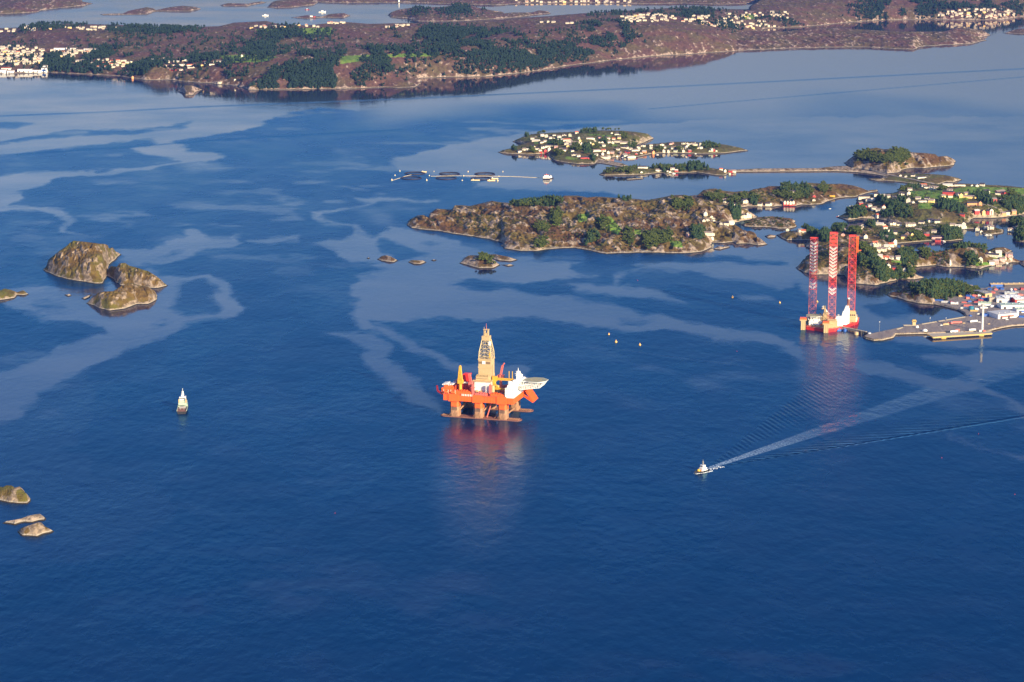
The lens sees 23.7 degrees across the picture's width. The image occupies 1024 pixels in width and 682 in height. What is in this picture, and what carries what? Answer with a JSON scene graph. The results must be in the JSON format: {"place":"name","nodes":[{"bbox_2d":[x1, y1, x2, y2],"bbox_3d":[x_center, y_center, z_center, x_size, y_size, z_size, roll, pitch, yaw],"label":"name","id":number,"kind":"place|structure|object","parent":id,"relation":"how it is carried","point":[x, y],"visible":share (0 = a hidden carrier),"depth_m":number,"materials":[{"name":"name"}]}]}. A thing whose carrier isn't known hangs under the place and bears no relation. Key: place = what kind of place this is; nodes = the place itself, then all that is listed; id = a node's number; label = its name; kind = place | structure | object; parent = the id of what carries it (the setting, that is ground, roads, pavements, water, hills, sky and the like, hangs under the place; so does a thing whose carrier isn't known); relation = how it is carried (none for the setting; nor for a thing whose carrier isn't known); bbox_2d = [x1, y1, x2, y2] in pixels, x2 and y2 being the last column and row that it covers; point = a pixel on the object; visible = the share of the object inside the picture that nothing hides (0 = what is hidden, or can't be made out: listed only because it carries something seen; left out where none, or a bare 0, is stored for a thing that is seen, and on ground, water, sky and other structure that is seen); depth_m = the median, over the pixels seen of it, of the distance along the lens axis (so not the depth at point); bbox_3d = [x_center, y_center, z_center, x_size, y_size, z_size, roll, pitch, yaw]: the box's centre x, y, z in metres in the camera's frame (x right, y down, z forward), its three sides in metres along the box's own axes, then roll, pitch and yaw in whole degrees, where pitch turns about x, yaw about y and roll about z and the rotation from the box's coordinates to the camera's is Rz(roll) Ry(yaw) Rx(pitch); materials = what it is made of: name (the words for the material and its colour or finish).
{"place":"outdoors","nodes":[
{"label":"outdoors","id":0,"kind":"place"},
{"bbox_2d":[0,289,28,300],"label":"island","id":1,"kind":"structure","parent":0,"point":[6,294],"depth_m":3963.51,"materials":[{"name":"beige stone"}]},
{"bbox_2d":[0,485,30,503],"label":"island","id":2,"kind":"structure","parent":0,"point":[12,494],"depth_m":2748.55,"materials":[{"name":"stone"}]},
{"bbox_2d":[0,0,92,13],"bbox_3d":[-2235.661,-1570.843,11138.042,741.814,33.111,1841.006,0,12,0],"label":"island","id":3,"kind":"structure","parent":0,"point":[17,6],"depth_m":10585.06,"materials":[{"name":"brown stone"}]},
{"bbox_2d":[43,241,120,283],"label":"island","id":4,"kind":"structure","parent":0,"point":[87,262],"depth_m":4161.20,"materials":[{"name":"stone"}]},
{"bbox_2d":[86,283,157,310],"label":"island","id":5,"kind":"structure","parent":0,"point":[126,296],"depth_m":3900.09,"materials":[{"name":"stone"}]},
{"bbox_2d":[107,263,167,288],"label":"island","id":6,"kind":"structure","parent":0,"point":[120,274],"depth_m":4075.72,"materials":[{"name":"brown stone"}]},
{"bbox_2d":[100,6,199,14],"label":"island","id":7,"kind":"structure","parent":0,"point":[144,11],"depth_m":10403.39,"materials":[{"name":"brown stone"}]},
{"bbox_2d":[177,85,202,95],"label":"island","id":8,"kind":"structure","parent":0,"point":[187,90],"depth_m":7112.53,"materials":[{"name":"grey stone"}]},
{"bbox_2d":[221,1,265,5],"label":"island","id":9,"kind":"structure","parent":0,"point":[238,4],"depth_m":10763.11,"materials":[{"name":"brown stone"}]},
{"bbox_2d":[268,0,318,7],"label":"island","id":10,"kind":"structure","parent":0,"point":[286,3],"depth_m":10753.91,"materials":[{"name":"stone"}]},
{"bbox_2d":[292,13,349,18],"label":"island","id":11,"kind":"structure","parent":0,"point":[340,15],"depth_m":10054.92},
{"bbox_2d":[388,5,550,21],"bbox_3d":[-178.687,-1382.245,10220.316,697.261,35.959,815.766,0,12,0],"label":"island","id":12,"kind":"structure","parent":0,"point":[433,17],"depth_m":10039.32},
{"bbox_2d":[0,0,1023,681],"bbox_3d":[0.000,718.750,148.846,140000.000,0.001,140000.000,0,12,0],"label":"sea","id":13,"kind":"structure","parent":0,"point":[312,484],"depth_m":3261.35,"materials":[{"name":"liquid"}]},
{"bbox_2d":[3,514,45,524],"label":"skerry","id":14,"kind":"structure","parent":13,"relation":"in","point":[33,518],"depth_m":2665.19,"materials":[{"name":"beige stone"}]},
{"bbox_2d":[18,522,53,536],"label":"skerry","id":15,"kind":"structure","parent":13,"relation":"in","point":[38,529],"depth_m":2618.07,"materials":[{"name":"beige stone"}]},
{"bbox_2d":[177,388,187,413],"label":"anchor handling tug","id":16,"kind":"object","parent":13,"relation":"on","point":[182,407],"visible":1,"depth_m":3179.74,"materials":[{"name":"white paint"}]},
{"bbox_2d":[377,255,398,262],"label":"skerry","id":17,"kind":"structure","parent":13,"relation":"in","point":[386,258],"depth_m":4300.15,"materials":[{"name":"stone"}]},
{"bbox_2d":[401,176,421,179],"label":"fish cage","id":18,"kind":"object","parent":13,"relation":"on","point":[411,176],"visible":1,"depth_m":5336.98,"materials":[{"name":"black plastic"}]},
{"bbox_2d":[404,171,424,174],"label":"fish cage","id":19,"kind":"object","parent":13,"relation":"on","point":[414,173],"visible":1,"depth_m":5405.06,"materials":[{"name":"black plastic"}]},
{"bbox_2d":[408,260,425,264],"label":"skerry","id":20,"kind":"structure","parent":13,"relation":"in","point":[419,262],"depth_m":4275.52,"materials":[{"name":"stone"}]},
{"bbox_2d":[436,176,455,179],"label":"fish cage","id":21,"kind":"object","parent":13,"relation":"on","point":[445,177],"visible":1,"depth_m":5339.91,"materials":[{"name":"black plastic"}]},
{"bbox_2d":[439,172,459,174],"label":"fish cage","id":22,"kind":"object","parent":13,"relation":"on","point":[449,174],"visible":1,"depth_m":5404.95,"materials":[{"name":"black plastic"}]},
{"bbox_2d":[459,255,499,268],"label":"skerry","id":23,"kind":"structure","parent":13,"relation":"in","point":[470,260],"depth_m":4252.34,"materials":[{"name":"stone"}]},
{"bbox_2d":[470,177,491,179],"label":"fish cage","id":24,"kind":"object","parent":13,"relation":"on","point":[480,178],"visible":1,"depth_m":5325.93,"materials":[{"name":"black plastic"}]},
{"bbox_2d":[474,172,494,175],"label":"fish cage","id":25,"kind":"object","parent":13,"relation":"on","point":[484,172],"visible":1,"depth_m":5408.56,"materials":[{"name":"black plastic"}]},
{"bbox_2d":[436,325,547,420],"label":"drilling rig","id":26,"kind":"object","parent":13,"relation":"in","point":[480,389],"visible":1,"depth_m":3139.18,"materials":[{"name":"orange paint"}]},
{"bbox_2d":[491,254,516,261],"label":"skerry","id":27,"kind":"structure","parent":13,"relation":"in","point":[503,258],"depth_m":4308.43,"materials":[{"name":"grey stone"}]},
{"bbox_2d":[0,0,1023,89],"bbox_3d":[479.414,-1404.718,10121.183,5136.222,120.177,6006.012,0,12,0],"label":"mainland","id":28,"kind":"structure","parent":13,"relation":"in","point":[671,36],"depth_m":8407.34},
{"bbox_2d":[17,68,31,72],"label":"quay building","id":29,"kind":"structure","parent":28,"relation":"on","point":[27,70],"depth_m":7701.72,"materials":[{"name":"white paint"}]},
{"bbox_2d":[32,69,40,72],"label":"quay building","id":30,"kind":"structure","parent":28,"relation":"on","point":[36,70],"depth_m":7706.97,"materials":[{"name":"white paint"}]},
{"bbox_2d":[54,47,66,50],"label":"town block","id":31,"kind":"structure","parent":28,"relation":"on","point":[60,48],"depth_m":8124.31,"materials":[{"name":"white paint"}]},
{"bbox_2d":[0,0,1014,67],"bbox_3d":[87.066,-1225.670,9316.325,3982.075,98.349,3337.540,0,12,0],"label":"houses","id":32,"kind":"structure","parent":28,"relation":"on","point":[119,61],"depth_m":8877.06,"materials":[{"name":"white"}]},
{"bbox_2d":[0,0,1023,88],"bbox_3d":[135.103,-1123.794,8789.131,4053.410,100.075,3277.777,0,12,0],"label":"forest","id":33,"kind":"object","parent":28,"relation":"on","point":[326,74],"visible":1,"depth_m":7999.13,"materials":[{"name":"green plant"}]},
{"bbox_2d":[596,160,627,166],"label":"causeway","id":34,"kind":"structure","parent":13,"relation":"in","point":[612,163],"depth_m":5570.56,"materials":[{"name":"grey stone"}]},
{"bbox_2d":[695,461,723,473],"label":"tugboat","id":35,"kind":"object","parent":13,"relation":"on","point":[702,468],"visible":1,"depth_m":2873.32,"materials":[{"name":"white paint"}]},
{"bbox_2d":[736,166,887,175],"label":"causeway","id":36,"kind":"structure","parent":13,"relation":"in","point":[838,169],"depth_m":5445.02,"materials":[{"name":"grey stone"}]},
{"bbox_2d":[800,232,860,332],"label":"jack up rig","id":37,"kind":"object","parent":13,"relation":"in","point":[825,322],"visible":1,"depth_m":3705.66,"materials":[{"name":"red paint"}]},
{"bbox_2d":[841,326,866,332],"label":"jetty","id":38,"kind":"object","parent":13,"relation":"in","point":[851,329],"visible":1,"depth_m":3686.61,"materials":[{"name":"concrete"}]},
{"bbox_2d":[926,331,991,338],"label":"quay","id":39,"kind":"structure","parent":13,"relation":"in","point":[947,335],"depth_m":3649.24,"materials":[{"name":"concrete"}]},
{"bbox_2d":[981,305,984,331],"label":"light mast","id":40,"kind":"object","parent":39,"relation":"on","point":[982,323],"visible":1,"depth_m":3668.48,"materials":[{"name":"white metal"}]},
{"bbox_2d":[307,0,758,4],"bbox_3d":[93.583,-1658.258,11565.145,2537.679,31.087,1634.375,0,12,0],"label":"island","id":41,"kind":"structure","parent":0,"point":[508,2],"depth_m":10923.47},
{"bbox_2d":[498,130,653,163],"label":"island","id":42,"kind":"structure","parent":0,"point":[566,156],"depth_m":5803.45,"materials":[{"name":"green soil"}]},
{"bbox_2d":[407,195,767,253],"bbox_3d":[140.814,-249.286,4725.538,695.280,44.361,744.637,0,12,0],"label":"island","id":43,"kind":"structure","parent":0,"point":[617,211],"depth_m":4590.63,"materials":[{"name":"stone"}]},
{"bbox_2d":[704,231,714,235],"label":"house","id":44,"kind":"structure","parent":43,"relation":"on","point":[709,233],"depth_m":4494.57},
{"bbox_2d":[599,167,736,175],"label":"island","id":45,"kind":"structure","parent":0,"point":[710,171],"depth_m":5410.08,"materials":[{"name":"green plant"}]},
{"bbox_2d":[622,142,747,158],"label":"island","id":46,"kind":"structure","parent":0,"point":[722,149],"depth_m":5774.31,"materials":[{"name":"green plant"}]},
{"bbox_2d":[714,246,729,249],"bbox_3d":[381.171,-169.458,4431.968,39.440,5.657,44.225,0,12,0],"label":"boat","id":47,"kind":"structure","parent":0,"point":[719,248],"depth_m":4424.24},
{"bbox_2d":[741,216,796,228],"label":"island","id":48,"kind":"structure","parent":0,"point":[768,221],"depth_m":4684.43,"materials":[{"name":"grey stone"}]},
{"bbox_2d":[765,234,775,237],"bbox_3d":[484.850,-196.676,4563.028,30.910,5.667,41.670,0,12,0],"label":"boat","id":49,"kind":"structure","parent":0,"point":[770,236],"depth_m":4551.64,"materials":[{"name":"white"}]},
{"bbox_2d":[691,183,877,207],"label":"island","id":50,"kind":"structure","parent":0,"point":[838,191],"depth_m":5028.04,"materials":[{"name":"stone"}]},
{"bbox_2d":[776,230,816,240],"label":"island","id":51,"kind":"structure","parent":0,"point":[794,235],"depth_m":4529.07,"materials":[{"name":"stone"}]},
{"bbox_2d":[796,227,923,285],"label":"island","id":52,"kind":"structure","parent":0,"point":[824,269],"depth_m":4204.86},
{"bbox_2d":[735,28,990,50],"bbox_3d":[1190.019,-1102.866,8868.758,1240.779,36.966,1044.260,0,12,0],"label":"mainland","id":53,"kind":"structure","parent":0,"point":[813,38],"depth_m":8782.58,"materials":[{"name":"brown stone"}]},
{"bbox_2d":[844,148,955,173],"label":"island","id":54,"kind":"structure","parent":0,"point":[922,160],"depth_m":5514.57,"materials":[{"name":"stone"}]},
{"bbox_2d":[878,172,938,184],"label":"road","id":55,"kind":"structure","parent":0,"point":[909,178],"depth_m":5287.21,"materials":[{"name":"grey asphalt"}]},
{"bbox_2d":[869,173,961,183],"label":"island","id":56,"kind":"structure","parent":0,"point":[936,179],"depth_m":5291.86,"materials":[{"name":"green plant"}]},
{"bbox_2d":[887,287,952,304],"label":"island","id":57,"kind":"structure","parent":0,"point":[920,299],"depth_m":3930.53,"materials":[{"name":"stone"}]},
{"bbox_2d":[475,127,1023,298],"bbox_3d":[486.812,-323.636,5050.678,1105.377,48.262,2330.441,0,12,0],"label":"broadleaf wood","id":58,"kind":"object","parent":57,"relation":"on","point":[655,236],"visible":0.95,"depth_m":4653.62,"materials":[{"name":"green plant"}]},
{"bbox_2d":[510,126,1023,296],"bbox_3d":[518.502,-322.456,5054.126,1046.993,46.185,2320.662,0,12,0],"label":"conifer wood","id":59,"kind":"object","parent":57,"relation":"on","point":[943,202],"visible":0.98,"depth_m":4751.73,"materials":[{"name":"green plant"}]},
{"bbox_2d":[837,183,1023,222],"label":"island","id":60,"kind":"structure","parent":0,"point":[925,211],"depth_m":4797.30,"materials":[{"name":"green plant"}]},
{"bbox_2d":[858,195,869,199],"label":"house","id":61,"kind":"structure","parent":60,"relation":"on","point":[860,197],"depth_m":4972.56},
{"bbox_2d":[917,199,927,201],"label":"house","id":62,"kind":"structure","parent":60,"relation":"on","point":[922,200],"depth_m":4810.85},
{"bbox_2d":[942,183,953,186],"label":"house","id":63,"kind":"structure","parent":60,"relation":"on","point":[948,184],"depth_m":5081.88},
{"bbox_2d":[942,190,955,194],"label":"house","id":64,"kind":"structure","parent":60,"relation":"on","point":[946,192],"depth_m":4890.82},
{"bbox_2d":[954,183,964,185],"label":"house","id":65,"kind":"structure","parent":60,"relation":"on","point":[958,184],"depth_m":5081.45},
{"bbox_2d":[963,195,975,198],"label":"house","id":66,"kind":"structure","parent":60,"relation":"on","point":[970,196],"depth_m":4865.17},
{"bbox_2d":[966,201,977,205],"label":"house","id":67,"kind":"structure","parent":60,"relation":"on","point":[972,203],"depth_m":4811.23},
{"bbox_2d":[973,209,979,213],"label":"house","id":68,"kind":"structure","parent":60,"relation":"on","point":[976,211],"depth_m":4781.11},
{"bbox_2d":[864,222,1003,243],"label":"island","id":69,"kind":"structure","parent":0,"point":[928,238],"depth_m":4596.07,"materials":[{"name":"green plant"}]},
{"bbox_2d":[876,222,885,225],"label":"house","id":70,"kind":"structure","parent":69,"relation":"on","point":[880,223],"depth_m":4630.92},
{"bbox_2d":[888,220,895,224],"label":"house","id":71,"kind":"structure","parent":69,"relation":"on","point":[893,222],"depth_m":4627.53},
{"bbox_2d":[930,235,943,239],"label":"house","id":72,"kind":"structure","parent":69,"relation":"on","point":[932,237],"depth_m":4512.29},
{"bbox_2d":[955,224,966,228],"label":"house","id":73,"kind":"structure","parent":69,"relation":"on","point":[963,226],"depth_m":4645.49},
{"bbox_2d":[987,225,993,229],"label":"house","id":74,"kind":"structure","parent":69,"relation":"on","point":[990,227],"depth_m":4607.48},
{"bbox_2d":[862,282,1023,340],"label":"harbour ground","id":75,"kind":"structure","parent":0,"point":[966,325],"depth_m":3734.09,"materials":[{"name":"grey concrete"}]},
{"bbox_2d":[898,317,963,328],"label":"wave wall","id":76,"kind":"structure","parent":75,"relation":"on","point":[938,321],"depth_m":3752.05,"materials":[{"name":"concrete"}]},
{"bbox_2d":[973,290,991,296],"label":"warehouse","id":77,"kind":"structure","parent":75,"relation":"on","point":[987,293],"depth_m":3952.16,"materials":[{"name":"beige metal"}]},
{"bbox_2d":[978,301,990,305],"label":"warehouse","id":78,"kind":"structure","parent":75,"relation":"on","point":[984,303],"depth_m":3876.67,"materials":[{"name":"white paint"}]},
{"bbox_2d":[987,297,994,301],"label":"warehouse","id":79,"kind":"structure","parent":75,"relation":"on","point":[990,299],"depth_m":3908.31,"materials":[{"name":"concrete"}]},
{"bbox_2d":[989,282,1003,286],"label":"warehouse","id":80,"kind":"structure","parent":75,"relation":"on","point":[1001,284],"depth_m":4037.66,"materials":[{"name":"blue paint"}]},
{"bbox_2d":[995,296,1009,302],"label":"warehouse","id":81,"kind":"structure","parent":75,"relation":"on","point":[1000,299],"depth_m":3901.52,"materials":[{"name":"white paint"}]},
{"bbox_2d":[987,309,1018,318],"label":"warehouse","id":82,"kind":"structure","parent":75,"relation":"on","point":[1001,314],"depth_m":3779.24,"materials":[{"name":"white paint"}]},
{"bbox_2d":[997,294,1021,301],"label":"warehouse","id":83,"kind":"structure","parent":75,"relation":"on","point":[1010,295],"depth_m":3912.28,"materials":[{"name":"blue paint"}]},
{"bbox_2d":[997,302,1023,308],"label":"warehouse","id":84,"kind":"structure","parent":75,"relation":"on","point":[1009,305],"depth_m":3852.23,"materials":[{"name":"white paint"}]},
{"bbox_2d":[1004,291,1018,294],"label":"warehouse","id":85,"kind":"structure","parent":75,"relation":"on","point":[1010,292],"depth_m":3968.59,"materials":[{"name":"metal"}]},
{"bbox_2d":[1003,282,1023,286],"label":"warehouse","id":86,"kind":"structure","parent":75,"relation":"on","point":[1013,284],"depth_m":4038.77,"materials":[{"name":"beige metal"}]},
{"bbox_2d":[1011,296,1023,302],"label":"warehouse","id":87,"kind":"structure","parent":75,"relation":"on","point":[1017,299],"depth_m":3891.15,"materials":[{"name":"red paint"}]},
{"bbox_2d":[1012,307,1023,312],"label":"warehouse","id":88,"kind":"structure","parent":75,"relation":"on","point":[1019,309],"depth_m":3820.42,"materials":[{"name":"white paint"}]},
{"bbox_2d":[914,247,1023,269],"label":"island","id":89,"kind":"structure","parent":0,"point":[957,258],"depth_m":4260.83,"materials":[{"name":"stone"}]},
{"bbox_2d":[426,130,1019,297],"bbox_3d":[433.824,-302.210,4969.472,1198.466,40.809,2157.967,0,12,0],"label":"shrubs","id":90,"kind":"object","parent":89,"relation":"on","point":[866,229],"visible":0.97,"depth_m":4592.67,"materials":[{"name":"green plant"}]},
{"bbox_2d":[988,260,994,264],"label":"house","id":91,"kind":"structure","parent":89,"relation":"on","point":[991,262],"depth_m":4250.28,"materials":[{"name":"white"}]},
{"bbox_2d":[986,253,1001,258],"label":"house","id":92,"kind":"structure","parent":89,"relation":"on","point":[997,255],"depth_m":4272.54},
{"bbox_2d":[1005,252,1012,258],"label":"house","id":93,"kind":"structure","parent":89,"relation":"on","point":[1009,254],"depth_m":4288.09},
{"bbox_2d":[1005,29,1023,33],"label":"island","id":94,"kind":"structure","parent":0,"point":[1018,31],"depth_m":9255.27,"materials":[{"name":"stone"}]},
{"bbox_2d":[1008,220,1023,241],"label":"island","id":95,"kind":"structure","parent":0,"point":[1013,226],"depth_m":4516.67,"materials":[{"name":"green plant"}]}
]}

